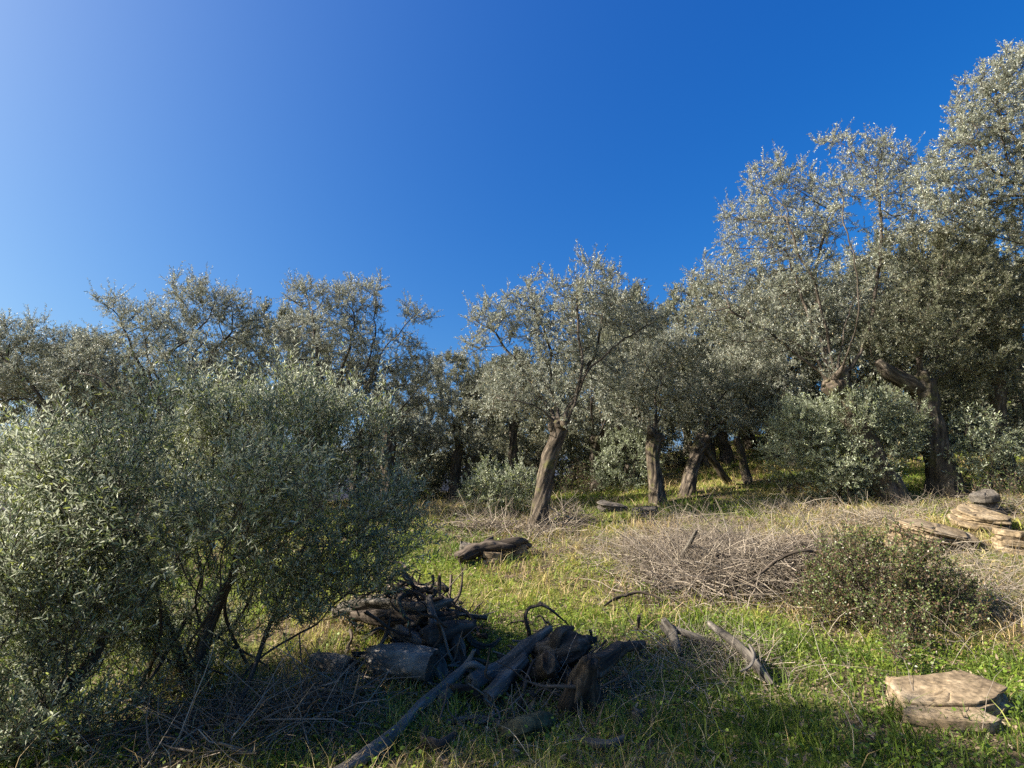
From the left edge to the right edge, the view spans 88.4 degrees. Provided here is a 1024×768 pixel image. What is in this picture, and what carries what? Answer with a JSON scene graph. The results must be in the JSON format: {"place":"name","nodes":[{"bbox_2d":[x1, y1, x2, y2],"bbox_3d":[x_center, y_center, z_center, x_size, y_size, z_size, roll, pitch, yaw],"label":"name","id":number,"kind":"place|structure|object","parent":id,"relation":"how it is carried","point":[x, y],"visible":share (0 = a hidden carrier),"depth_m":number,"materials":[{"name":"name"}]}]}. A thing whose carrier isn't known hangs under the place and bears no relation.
{"place":"outdoors","nodes":[
{"label":"outdoors","id":0,"kind":"place"},
{"bbox_2d":[0,401,1023,767],"bbox_3d":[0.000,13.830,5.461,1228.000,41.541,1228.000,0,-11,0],"label":"ground","id":1,"kind":"structure","parent":0,"point":[780,619],"depth_m":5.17,"materials":[{"name":"plant"}]},
{"bbox_2d":[0,345,29,429],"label":"olive tree","id":2,"kind":"object","parent":1,"relation":"on","point":[5,418],"visible":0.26,"depth_m":13.13,"materials":[{"name":"green plant"}]},
{"bbox_2d":[0,341,121,512],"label":"olive tree","id":3,"kind":"object","parent":1,"relation":"on","point":[27,410],"visible":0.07,"depth_m":14.34,"materials":[{"name":"green plant"}]},
{"bbox_2d":[0,302,128,527],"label":"olive tree","id":4,"kind":"object","parent":1,"relation":"on","point":[21,340],"visible":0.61,"depth_m":11.14,"materials":[{"name":"green plant"}]},
{"bbox_2d":[0,327,167,437],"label":"olive tree","id":5,"kind":"object","parent":1,"relation":"on","point":[107,347],"visible":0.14,"depth_m":12.81,"materials":[{"name":"green plant"}]},
{"bbox_2d":[36,379,148,457],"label":"olive tree","id":6,"kind":"object","parent":1,"relation":"on","point":[141,421],"visible":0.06,"depth_m":15.30,"materials":[{"name":"green plant"}]},
{"bbox_2d":[0,405,196,767],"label":"olive bush","id":7,"kind":"object","parent":1,"relation":"on","point":[21,561],"visible":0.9,"depth_m":3.15,"materials":[{"name":"green plant"}]},
{"bbox_2d":[29,260,282,535],"bbox_3d":[-7.488,0.320,11.030,5.123,5.873,2.486,0,-11,0],"label":"olive tree","id":8,"kind":"object","parent":1,"relation":"on","point":[192,319],"visible":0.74,"depth_m":11.03,"materials":[{"name":"green plant"}]},
{"bbox_2d":[0,328,454,722],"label":"olive bush","id":9,"kind":"object","parent":1,"relation":"on","point":[287,478],"visible":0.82,"depth_m":3.84,"materials":[{"name":"green plant"}]},
{"bbox_2d":[196,371,284,488],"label":"olive tree","id":10,"kind":"object","parent":1,"relation":"on","point":[255,423],"visible":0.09,"depth_m":12.42,"materials":[{"name":"green plant"}]},
{"bbox_2d":[2,613,484,767],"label":"fallen branches","id":11,"kind":"object","parent":1,"relation":"on","point":[312,694],"depth_m":3.31,"materials":[{"name":"wood"}]},
{"bbox_2d":[189,296,353,494],"bbox_3d":[-6.535,0.639,14.533,2.846,6.251,4.434,-10,-15,43],"label":"olive tree","id":12,"kind":"object","parent":1,"relation":"on","point":[267,320],"visible":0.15,"depth_m":14.45,"materials":[{"name":"green plant"}]},
{"bbox_2d":[308,652,357,679],"bbox_3d":[-1.470,2.301,4.299,0.414,0.195,0.207,-6,-12,27],"label":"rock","id":13,"kind":"object","parent":1,"relation":"on","point":[333,657],"visible":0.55,"depth_m":4.25,"materials":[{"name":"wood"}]},
{"bbox_2d":[264,268,443,523],"bbox_3d":[-3.697,0.218,11.999,4.204,6.139,2.488,0,-11,0],"label":"olive tree","id":14,"kind":"object","parent":1,"relation":"on","point":[328,347],"visible":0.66,"depth_m":12.14,"materials":[{"name":"green plant"}]},
{"bbox_2d":[324,354,399,506],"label":"olive tree","id":15,"kind":"object","parent":1,"relation":"on","point":[370,386],"visible":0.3,"depth_m":14.33,"materials":[{"name":"green plant"}]},
{"bbox_2d":[337,422,410,501],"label":"scrub olive","id":16,"kind":"object","parent":1,"relation":"on","point":[371,480],"visible":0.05,"depth_m":16.44,"materials":[{"name":"green plant"}]},
{"bbox_2d":[357,643,440,682],"bbox_3d":[-0.906,2.230,4.215,0.624,0.274,0.278,-3,-11,14],"label":"log","id":17,"kind":"object","parent":1,"relation":"on","point":[429,657],"visible":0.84,"depth_m":4.13,"materials":[{"name":"wood"}]},
{"bbox_2d":[324,568,495,703],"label":"rotten roots","id":18,"kind":"object","parent":1,"relation":"on","point":[451,659],"visible":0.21,"depth_m":5.20,"materials":[{"name":"wood"}]},
{"bbox_2d":[363,351,458,508],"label":"olive tree","id":19,"kind":"object","parent":1,"relation":"on","point":[394,430],"visible":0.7,"depth_m":13.04,"materials":[{"name":"green plant"}]},
{"bbox_2d":[363,411,463,500],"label":"scrub olive","id":20,"kind":"object","parent":1,"relation":"on","point":[437,478],"visible":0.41,"depth_m":15.71,"materials":[{"name":"green plant"}]},
{"bbox_2d":[378,403,448,461],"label":"olive tree","id":21,"kind":"object","parent":1,"relation":"on","point":[414,417],"visible":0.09,"depth_m":17.75,"materials":[{"name":"green plant"}]},
{"bbox_2d":[390,624,448,682],"bbox_3d":[-0.755,2.263,4.407,0.700,0.391,0.167,-8,-13,35],"label":"rotten branch","id":22,"kind":"object","parent":1,"relation":"on","point":[415,638],"visible":0.37,"depth_m":4.43,"materials":[{"name":"grey wood"}]},
{"bbox_2d":[424,593,446,660],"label":"rotten branch","id":23,"kind":"object","parent":22,"relation":"on","point":[431,609],"visible":0.48,"depth_m":4.71,"materials":[{"name":"brown wood"}]},
{"bbox_2d":[384,396,464,486],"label":"olive tree","id":24,"kind":"object","parent":1,"relation":"on","point":[433,421],"visible":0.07,"depth_m":20.85,"materials":[{"name":"green plant"}]},
{"bbox_2d":[416,725,457,752],"bbox_3d":[-0.450,2.172,3.208,0.266,0.136,0.155,3,-11,-15],"label":"stick","id":25,"kind":"object","parent":1,"relation":"on","point":[439,743],"visible":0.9,"depth_m":3.17,"materials":[{"name":"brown wood"}]},
{"bbox_2d":[405,346,507,501],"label":"olive tree","id":26,"kind":"object","parent":1,"relation":"on","point":[456,457],"visible":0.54,"depth_m":15.33,"materials":[{"name":"green plant"}]},
{"bbox_2d":[448,634,466,682],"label":"rotten branch","id":27,"kind":"object","parent":1,"relation":"on","point":[455,639],"visible":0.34,"depth_m":4.45,"materials":[{"name":"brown wood"}]},
{"bbox_2d":[419,619,476,646],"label":"rotten branch","id":28,"kind":"object","parent":27,"relation":"on","point":[429,633],"visible":0.81,"depth_m":4.47,"materials":[{"name":"brown wood"}]},
{"bbox_2d":[412,422,507,497],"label":"scrub olive","id":29,"kind":"object","parent":1,"relation":"on","point":[446,493],"visible":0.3,"depth_m":16.57,"materials":[{"name":"green plant"}]},
{"bbox_2d":[412,377,527,498],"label":"olive tree","id":30,"kind":"object","parent":1,"relation":"on","point":[461,435],"visible":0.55,"depth_m":15.32,"materials":[{"name":"green plant"}]},
{"bbox_2d":[444,709,512,726],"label":"fallen branch","id":31,"kind":"object","parent":1,"relation":"on","point":[462,717],"visible":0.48,"depth_m":3.58,"materials":[{"name":"grey wood"}]},
{"bbox_2d":[308,561,650,732],"bbox_3d":[-0.580,2.190,4.974,3.540,0.867,2.569,-5,-12,25],"label":"root tangle","id":32,"kind":"object","parent":1,"relation":"on","point":[415,591],"visible":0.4,"depth_m":4.61,"materials":[{"name":"brown wood"}]},
{"bbox_2d":[349,608,458,626],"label":"rotten branch","id":33,"kind":"object","parent":32,"relation":"on","point":[360,615],"visible":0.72,"depth_m":4.78,"materials":[{"name":"brown wood"}]},
{"bbox_2d":[348,598,454,612],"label":"rotten branch","id":34,"kind":"object","parent":33,"relation":"on","point":[382,603],"visible":0.72,"depth_m":4.90,"materials":[{"name":"brown wood"}]},
{"bbox_2d":[463,633,500,649],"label":"rotten branch","id":35,"kind":"object","parent":1,"relation":"on","point":[474,642],"visible":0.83,"depth_m":4.84,"materials":[{"name":"brown wood"}]},
{"bbox_2d":[447,451,538,517],"bbox_3d":[-0.326,2.188,11.160,2.038,1.550,1.495,3,-11,-16],"label":"shrub","id":36,"kind":"object","parent":1,"relation":"on","point":[480,487],"visible":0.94,"depth_m":10.99,"materials":[{"name":"green plant"}]},
{"bbox_2d":[454,535,531,561],"bbox_3d":[-0.274,2.437,7.820,1.286,0.341,0.370,5,-12,-24],"label":"rotten log","id":37,"kind":"object","parent":1,"relation":"on","point":[471,551],"visible":0.9,"depth_m":7.70,"materials":[{"name":"brown wood"}]},
{"bbox_2d":[482,551,503,565],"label":"rock","id":38,"kind":"object","parent":1,"relation":"on","point":[492,557],"visible":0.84,"depth_m":7.61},
{"bbox_2d":[461,418,538,492],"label":"scrub olive","id":39,"kind":"object","parent":1,"relation":"on","point":[500,443],"visible":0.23,"depth_m":17.54,"materials":[{"name":"green plant"}]},
{"bbox_2d":[481,651,528,706],"bbox_3d":[-0.046,2.269,4.077,0.143,0.249,0.607,-7,-13,31],"label":"log","id":40,"kind":"object","parent":1,"relation":"on","point":[507,677],"visible":0.89,"depth_m":4.01,"materials":[{"name":"grey wood"}]},
{"bbox_2d":[464,625,552,696],"bbox_3d":[-0.039,2.263,4.342,0.231,0.375,0.990,-10,-15,43],"label":"log","id":41,"kind":"object","parent":1,"relation":"on","point":[507,659],"visible":0.63,"depth_m":4.31,"materials":[{"name":"grey wood"}]},
{"bbox_2d":[474,346,545,496],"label":"olive tree","id":42,"kind":"object","parent":1,"relation":"on","point":[514,426],"visible":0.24,"depth_m":14.81,"materials":[{"name":"green plant"}]},
{"bbox_2d":[0,497,1023,767],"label":"clover","id":43,"kind":"object","parent":1,"relation":"on","point":[852,755],"visible":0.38,"depth_m":3.95,"materials":[{"name":"green plant"}]},
{"bbox_2d":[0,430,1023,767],"bbox_3d":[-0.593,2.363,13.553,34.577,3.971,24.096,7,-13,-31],"label":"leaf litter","id":44,"kind":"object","parent":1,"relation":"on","point":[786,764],"visible":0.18,"depth_m":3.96,"materials":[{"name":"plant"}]},
{"bbox_2d":[1,419,1023,767],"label":"dry grass","id":45,"kind":"structure","parent":1,"relation":"on","point":[749,495],"depth_m":5.38,"materials":[{"name":"plant"}]},
{"bbox_2d":[421,482,618,547],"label":"cut twigs","id":46,"kind":"object","parent":1,"relation":"on","point":[494,522],"visible":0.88,"depth_m":9.52,"materials":[{"name":"wood"}]},
{"bbox_2d":[377,615,672,761],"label":"broken twigs","id":47,"kind":"object","parent":1,"relation":"on","point":[496,708],"visible":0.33,"depth_m":3.77,"materials":[{"name":"wood"}]},
{"bbox_2d":[497,711,558,741],"bbox_3d":[0.123,2.227,3.430,0.486,0.147,0.162,7,-13,-32],"label":"mossy chunk","id":48,"kind":"object","parent":1,"relation":"on","point":[529,720],"visible":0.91,"depth_m":3.38,"materials":[{"name":"grey wood"}]},
{"bbox_2d":[502,397,590,488],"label":"scrub olive","id":49,"kind":"object","parent":1,"relation":"on","point":[571,454],"visible":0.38,"depth_m":16.33,"materials":[{"name":"green plant"}]},
{"bbox_2d":[524,601,568,636],"bbox_3d":[0.329,2.300,4.988,0.440,0.460,0.157,0,-11,0],"label":"stick","id":50,"kind":"object","parent":1,"relation":"on","point":[526,623],"visible":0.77,"depth_m":4.97,"materials":[{"name":"brown wood"}]},
{"bbox_2d":[522,625,592,683],"bbox_3d":[0.270,2.183,4.179,0.636,0.466,0.684,-8,-13,35],"label":"root ball","id":51,"kind":"object","parent":1,"relation":"on","point":[561,639],"visible":0.85,"depth_m":4.18,"materials":[{"name":"brown wood"}]},
{"bbox_2d":[456,239,674,531],"bbox_3d":[1.095,-0.014,10.568,4.360,5.947,2.769,4,-12,-20],"label":"olive tree","id":52,"kind":"object","parent":1,"relation":"on","point":[558,428],"visible":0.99,"depth_m":10.39,"materials":[{"name":"green plant"}]},
{"bbox_2d":[532,404,612,479],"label":"scrub olive","id":53,"kind":"object","parent":1,"relation":"on","point":[598,423],"visible":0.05,"depth_m":18.27,"materials":[{"name":"green plant"}]},
{"bbox_2d":[554,454,602,494],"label":"shrub","id":54,"kind":"object","parent":1,"relation":"on","point":[582,485],"visible":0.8,"depth_m":14.03,"materials":[{"name":"green plant"}]},
{"bbox_2d":[557,655,602,719],"bbox_3d":[0.475,2.190,3.732,0.326,0.592,0.382,-3,-11,16],"label":"stump","id":55,"kind":"object","parent":1,"relation":"on","point":[582,677],"visible":0.87,"depth_m":3.65,"materials":[{"name":"brown wood"}]},
{"bbox_2d":[538,333,653,491],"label":"olive tree","id":56,"kind":"object","parent":1,"relation":"on","point":[594,436],"visible":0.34,"depth_m":14.36,"materials":[{"name":"green plant"}]},
{"bbox_2d":[574,734,626,750],"bbox_3d":[0.542,2.190,3.219,0.329,0.065,0.138,-2,-11,10],"label":"stick","id":57,"kind":"object","parent":1,"relation":"on","point":[597,741],"visible":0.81,"depth_m":3.19,"materials":[{"name":"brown wood"}]},
{"bbox_2d":[560,367,651,481],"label":"olive tree","id":58,"kind":"object","parent":1,"relation":"on","point":[586,404],"visible":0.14,"depth_m":16.77,"materials":[{"name":"green plant"}]},
{"bbox_2d":[597,500,628,511],"bbox_3d":[2.113,2.652,11.070,0.725,0.319,0.549,7,0,-1],"label":"rock","id":59,"kind":"object","parent":1,"relation":"on","point":[613,505],"visible":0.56,"depth_m":10.90,"materials":[{"name":"stone"}]},
{"bbox_2d":[589,639,645,679],"bbox_3d":[0.860,2.164,4.258,0.160,0.173,1.032,-7,-13,32],"label":"fallen branch","id":60,"kind":"object","parent":1,"relation":"on","point":[610,655],"visible":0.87,"depth_m":4.07,"materials":[{"name":"grey wood"}]},
{"bbox_2d":[573,404,670,477],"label":"scrub olive","id":61,"kind":"object","parent":1,"relation":"on","point":[588,435],"visible":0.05,"depth_m":17.19,"materials":[{"name":"green plant"}]},
{"bbox_2d":[564,326,679,480],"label":"olive tree","id":62,"kind":"object","parent":1,"relation":"on","point":[618,428],"visible":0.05,"depth_m":16.34,"materials":[{"name":"green plant"}]},
{"bbox_2d":[585,414,668,491],"bbox_3d":[3.029,1.952,13.848,2.396,2.474,1.729,0,-11,0],"label":"shrub","id":63,"kind":"object","parent":1,"relation":"on","point":[614,458],"visible":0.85,"depth_m":13.70,"materials":[{"name":"green plant"}]},
{"bbox_2d":[581,277,677,484],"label":"olive tree","id":64,"kind":"object","parent":1,"relation":"on","point":[628,350],"visible":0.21,"depth_m":15.25,"materials":[{"name":"green plant"}]},
{"bbox_2d":[603,591,665,606],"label":"fallen branch","id":65,"kind":"object","parent":1,"relation":"on","point":[626,595],"visible":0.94,"depth_m":6.12,"materials":[{"name":"brown wood"}]},
{"bbox_2d":[629,506,658,517],"bbox_3d":[2.662,2.564,10.364,0.745,0.251,0.474,-1,-1,-24],"label":"rock","id":66,"kind":"object","parent":1,"relation":"on","point":[644,508],"visible":0.45,"depth_m":10.28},
{"bbox_2d":[592,318,716,505],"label":"olive tree","id":67,"kind":"object","parent":1,"relation":"on","point":[655,438],"visible":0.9,"depth_m":11.74,"materials":[{"name":"green plant"}]},
{"bbox_2d":[635,385,702,466],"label":"scrub olive","id":68,"kind":"object","parent":1,"relation":"on","point":[680,459],"visible":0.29,"depth_m":18.56,"materials":[{"name":"green plant"}]},
{"bbox_2d":[659,617,682,657],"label":"fallen branch","id":69,"kind":"object","parent":1,"relation":"on","point":[669,628],"visible":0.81,"depth_m":4.86,"materials":[{"name":"grey wood"}]},
{"bbox_2d":[674,626,723,647],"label":"fallen branch","id":70,"kind":"object","parent":1,"relation":"on","point":[688,633],"visible":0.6,"depth_m":4.83,"materials":[{"name":"grey wood"}]},
{"bbox_2d":[653,272,757,467],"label":"olive tree","id":71,"kind":"object","parent":1,"relation":"on","point":[675,300],"visible":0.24,"depth_m":17.54,"materials":[{"name":"green plant"}]},
{"bbox_2d":[412,481,1023,767],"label":"dry stems","id":72,"kind":"object","parent":1,"relation":"on","point":[970,560],"visible":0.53,"depth_m":6.63,"materials":[{"name":"plant"}]},
{"bbox_2d":[676,335,795,463],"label":"olive tree","id":73,"kind":"object","parent":1,"relation":"on","point":[726,456],"visible":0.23,"depth_m":17.26,"materials":[{"name":"green plant"}]},
{"bbox_2d":[674,337,804,495],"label":"olive tree","id":74,"kind":"object","parent":1,"relation":"on","point":[700,446],"visible":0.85,"depth_m":12.33,"materials":[{"name":"green plant"}]},
{"bbox_2d":[707,621,776,687],"bbox_3d":[1.907,2.263,4.444,0.099,0.324,0.806,3,-11,-15],"label":"fallen branch","id":75,"kind":"object","parent":1,"relation":"on","point":[727,637],"visible":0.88,"depth_m":4.37,"materials":[{"name":"grey wood"}]},
{"bbox_2d":[682,314,817,450],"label":"olive tree","id":76,"kind":"object","parent":1,"relation":"on","point":[746,441],"visible":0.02,"depth_m":19.84,"materials":[{"name":"green plant"}]},
{"bbox_2d":[489,479,1022,767],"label":"dry canes","id":77,"kind":"object","parent":1,"relation":"on","point":[760,659],"visible":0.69,"depth_m":4.00,"materials":[{"name":"plant"}]},
{"bbox_2d":[580,494,931,625],"bbox_3d":[2.952,2.140,7.208,4.221,1.436,3.918,0,-11,0],"label":"brushwood","id":78,"kind":"object","parent":1,"relation":"on","point":[734,553],"visible":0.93,"depth_m":6.56,"materials":[{"name":"wood"}]},
{"bbox_2d":[750,535,825,580],"bbox_3d":[3.345,2.056,6.199,1.295,0.447,0.362,6,-13,-30],"label":"fallen branch","id":79,"kind":"object","parent":78,"relation":"on","point":[773,562],"visible":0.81,"depth_m":6.07,"materials":[{"name":"brown wood"}]},
{"bbox_2d":[710,351,819,484],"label":"olive tree","id":80,"kind":"object","parent":1,"relation":"on","point":[746,475],"visible":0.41,"depth_m":12.73,"materials":[{"name":"green plant"}]},
{"bbox_2d":[719,314,822,458],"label":"olive tree","id":81,"kind":"object","parent":1,"relation":"on","point":[797,368],"visible":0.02,"depth_m":16.43,"materials":[{"name":"green plant"}]},
{"bbox_2d":[700,261,852,469],"bbox_3d":[7.614,-0.467,14.771,4.434,6.251,2.846,2,-11,-11],"label":"olive tree","id":82,"kind":"object","parent":1,"relation":"on","point":[735,317],"visible":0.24,"depth_m":14.78,"materials":[{"name":"green plant"}]},
{"bbox_2d":[677,117,948,504],"bbox_3d":[6.685,-1.787,11.426,6.084,8.808,3.400,0,-11,0],"label":"olive tree","id":83,"kind":"object","parent":1,"relation":"on","point":[835,375],"visible":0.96,"depth_m":11.53,"materials":[{"name":"green plant"}]},
{"bbox_2d":[792,344,878,444],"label":"scrub olive","id":84,"kind":"object","parent":1,"relation":"on","point":[816,392],"visible":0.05,"depth_m":17.99,"materials":[{"name":"green plant"}]},
{"bbox_2d":[751,375,937,505],"bbox_3d":[6.666,1.300,10.621,3.706,2.896,2.158,0,-11,0],"label":"olive bush","id":85,"kind":"object","parent":1,"relation":"on","point":[822,425],"visible":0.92,"depth_m":10.34,"materials":[{"name":"green plant"}]},
{"bbox_2d":[766,274,952,458],"bbox_3d":[9.822,-0.475,15.285,3.700,5.856,4.829,18,-21,-58],"label":"olive tree","id":86,"kind":"object","parent":1,"relation":"on","point":[835,347],"visible":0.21,"depth_m":14.92,"materials":[{"name":"green plant"}]},
{"bbox_2d":[805,245,956,443],"bbox_3d":[11.322,-1.075,16.516,4.775,6.732,3.064,-11,-15,44],"label":"olive tree","id":87,"kind":"object","parent":1,"relation":"on","point":[836,277],"visible":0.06,"depth_m":16.63,"materials":[{"name":"green plant"}]},
{"bbox_2d":[773,511,998,676],"bbox_3d":[3.742,2.026,5.685,2.742,1.294,2.119,6,-13,-30],"label":"shrub","id":88,"kind":"object","parent":1,"relation":"on","point":[899,624],"visible":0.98,"depth_m":5.41,"materials":[{"name":"green plant"}]},
{"bbox_2d":[839,215,976,370],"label":"olive tree","id":89,"kind":"object","parent":1,"relation":"on","point":[892,257],"visible":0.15,"depth_m":14.83,"materials":[{"name":"green plant"}]},
{"bbox_2d":[840,345,977,461],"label":"scrub olive","id":90,"kind":"object","parent":1,"relation":"on","point":[896,388],"visible":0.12,"depth_m":14.07,"materials":[{"name":"green plant"}]},
{"bbox_2d":[836,211,1023,497],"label":"olive tree","id":91,"kind":"object","parent":1,"relation":"on","point":[938,479],"visible":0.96,"depth_m":10.72,"materials":[{"name":"green plant"}]},
{"bbox_2d":[884,518,978,556],"bbox_3d":[6.212,2.342,7.683,1.562,0.537,0.904,11,7,-7],"label":"rock","id":92,"kind":"object","parent":1,"relation":"on","point":[948,534],"visible":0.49,"depth_m":7.47,"materials":[{"name":"stone"}]},
{"bbox_2d":[881,670,1016,720],"bbox_3d":[3.061,2.238,3.653,1.020,0.286,0.550,-3,1,-8],"label":"rock","id":93,"kind":"object","parent":1,"relation":"on","point":[954,688],"visible":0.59,"depth_m":3.61,"materials":[{"name":"stone"}]},
{"bbox_2d":[894,705,1003,735],"bbox_3d":[2.792,2.204,3.422,0.749,0.152,0.272,-1,-5,6],"label":"rock","id":94,"kind":"object","parent":1,"relation":"on","point":[923,717],"visible":0.6,"depth_m":3.36,"materials":[{"name":"stone"}]},
{"bbox_2d":[891,292,1009,434],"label":"olive tree","id":95,"kind":"object","parent":1,"relation":"on","point":[962,385],"visible":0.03,"depth_m":16.49,"materials":[{"name":"green plant"}]},
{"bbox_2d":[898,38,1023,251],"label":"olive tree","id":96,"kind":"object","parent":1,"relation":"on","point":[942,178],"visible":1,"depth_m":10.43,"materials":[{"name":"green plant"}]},
{"bbox_2d":[920,396,1023,494],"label":"shrub","id":97,"kind":"object","parent":1,"relation":"on","point":[991,447],"visible":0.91,"depth_m":10.34,"materials":[{"name":"green plant"}]},
{"bbox_2d":[930,263,1023,484],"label":"olive tree","id":98,"kind":"object","parent":1,"relation":"on","point":[998,393],"visible":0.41,"depth_m":11.24,"materials":[{"name":"green plant"}]},
{"bbox_2d":[930,211,1023,436],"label":"olive tree","id":99,"kind":"object","parent":1,"relation":"on","point":[1014,246],"visible":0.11,"depth_m":15.54,"materials":[{"name":"green plant"}]},
{"bbox_2d":[933,336,1023,453],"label":"scrub olive","id":100,"kind":"object","parent":1,"relation":"on","point":[978,401],"visible":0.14,"depth_m":14.29,"materials":[{"name":"green plant"}]},
{"bbox_2d":[947,504,1011,531],"bbox_3d":[7.453,2.262,8.428,0.897,0.504,0.762,7,11,16],"label":"rock","id":101,"kind":"object","parent":1,"relation":"on","point":[974,516],"visible":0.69,"depth_m":8.27,"materials":[{"name":"stone"}]},
{"bbox_2d":[969,489,1003,513],"bbox_3d":[8.077,2.063,8.874,0.564,0.524,0.427,-6,-4,-13],"label":"rock","id":102,"kind":"object","parent":101,"relation":"on","point":[990,498],"visible":0.45,"depth_m":8.79,"materials":[{"name":"stone"}]},
{"bbox_2d":[952,464,1023,508],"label":"shrub","id":103,"kind":"object","parent":1,"relation":"on","point":[1009,485],"visible":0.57,"depth_m":9.35,"materials":[{"name":"green plant"}]},
{"bbox_2d":[991,528,1023,554],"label":"rock","id":104,"kind":"object","parent":1,"relation":"on","point":[1010,536],"visible":0.69,"depth_m":7.31,"materials":[{"name":"stone"}]},
{"bbox_2d":[0,0,1023,510],"label":"sky","id":105,"kind":"structure","parent":0,"point":[448,148],"materials":[{"name":"blue"}]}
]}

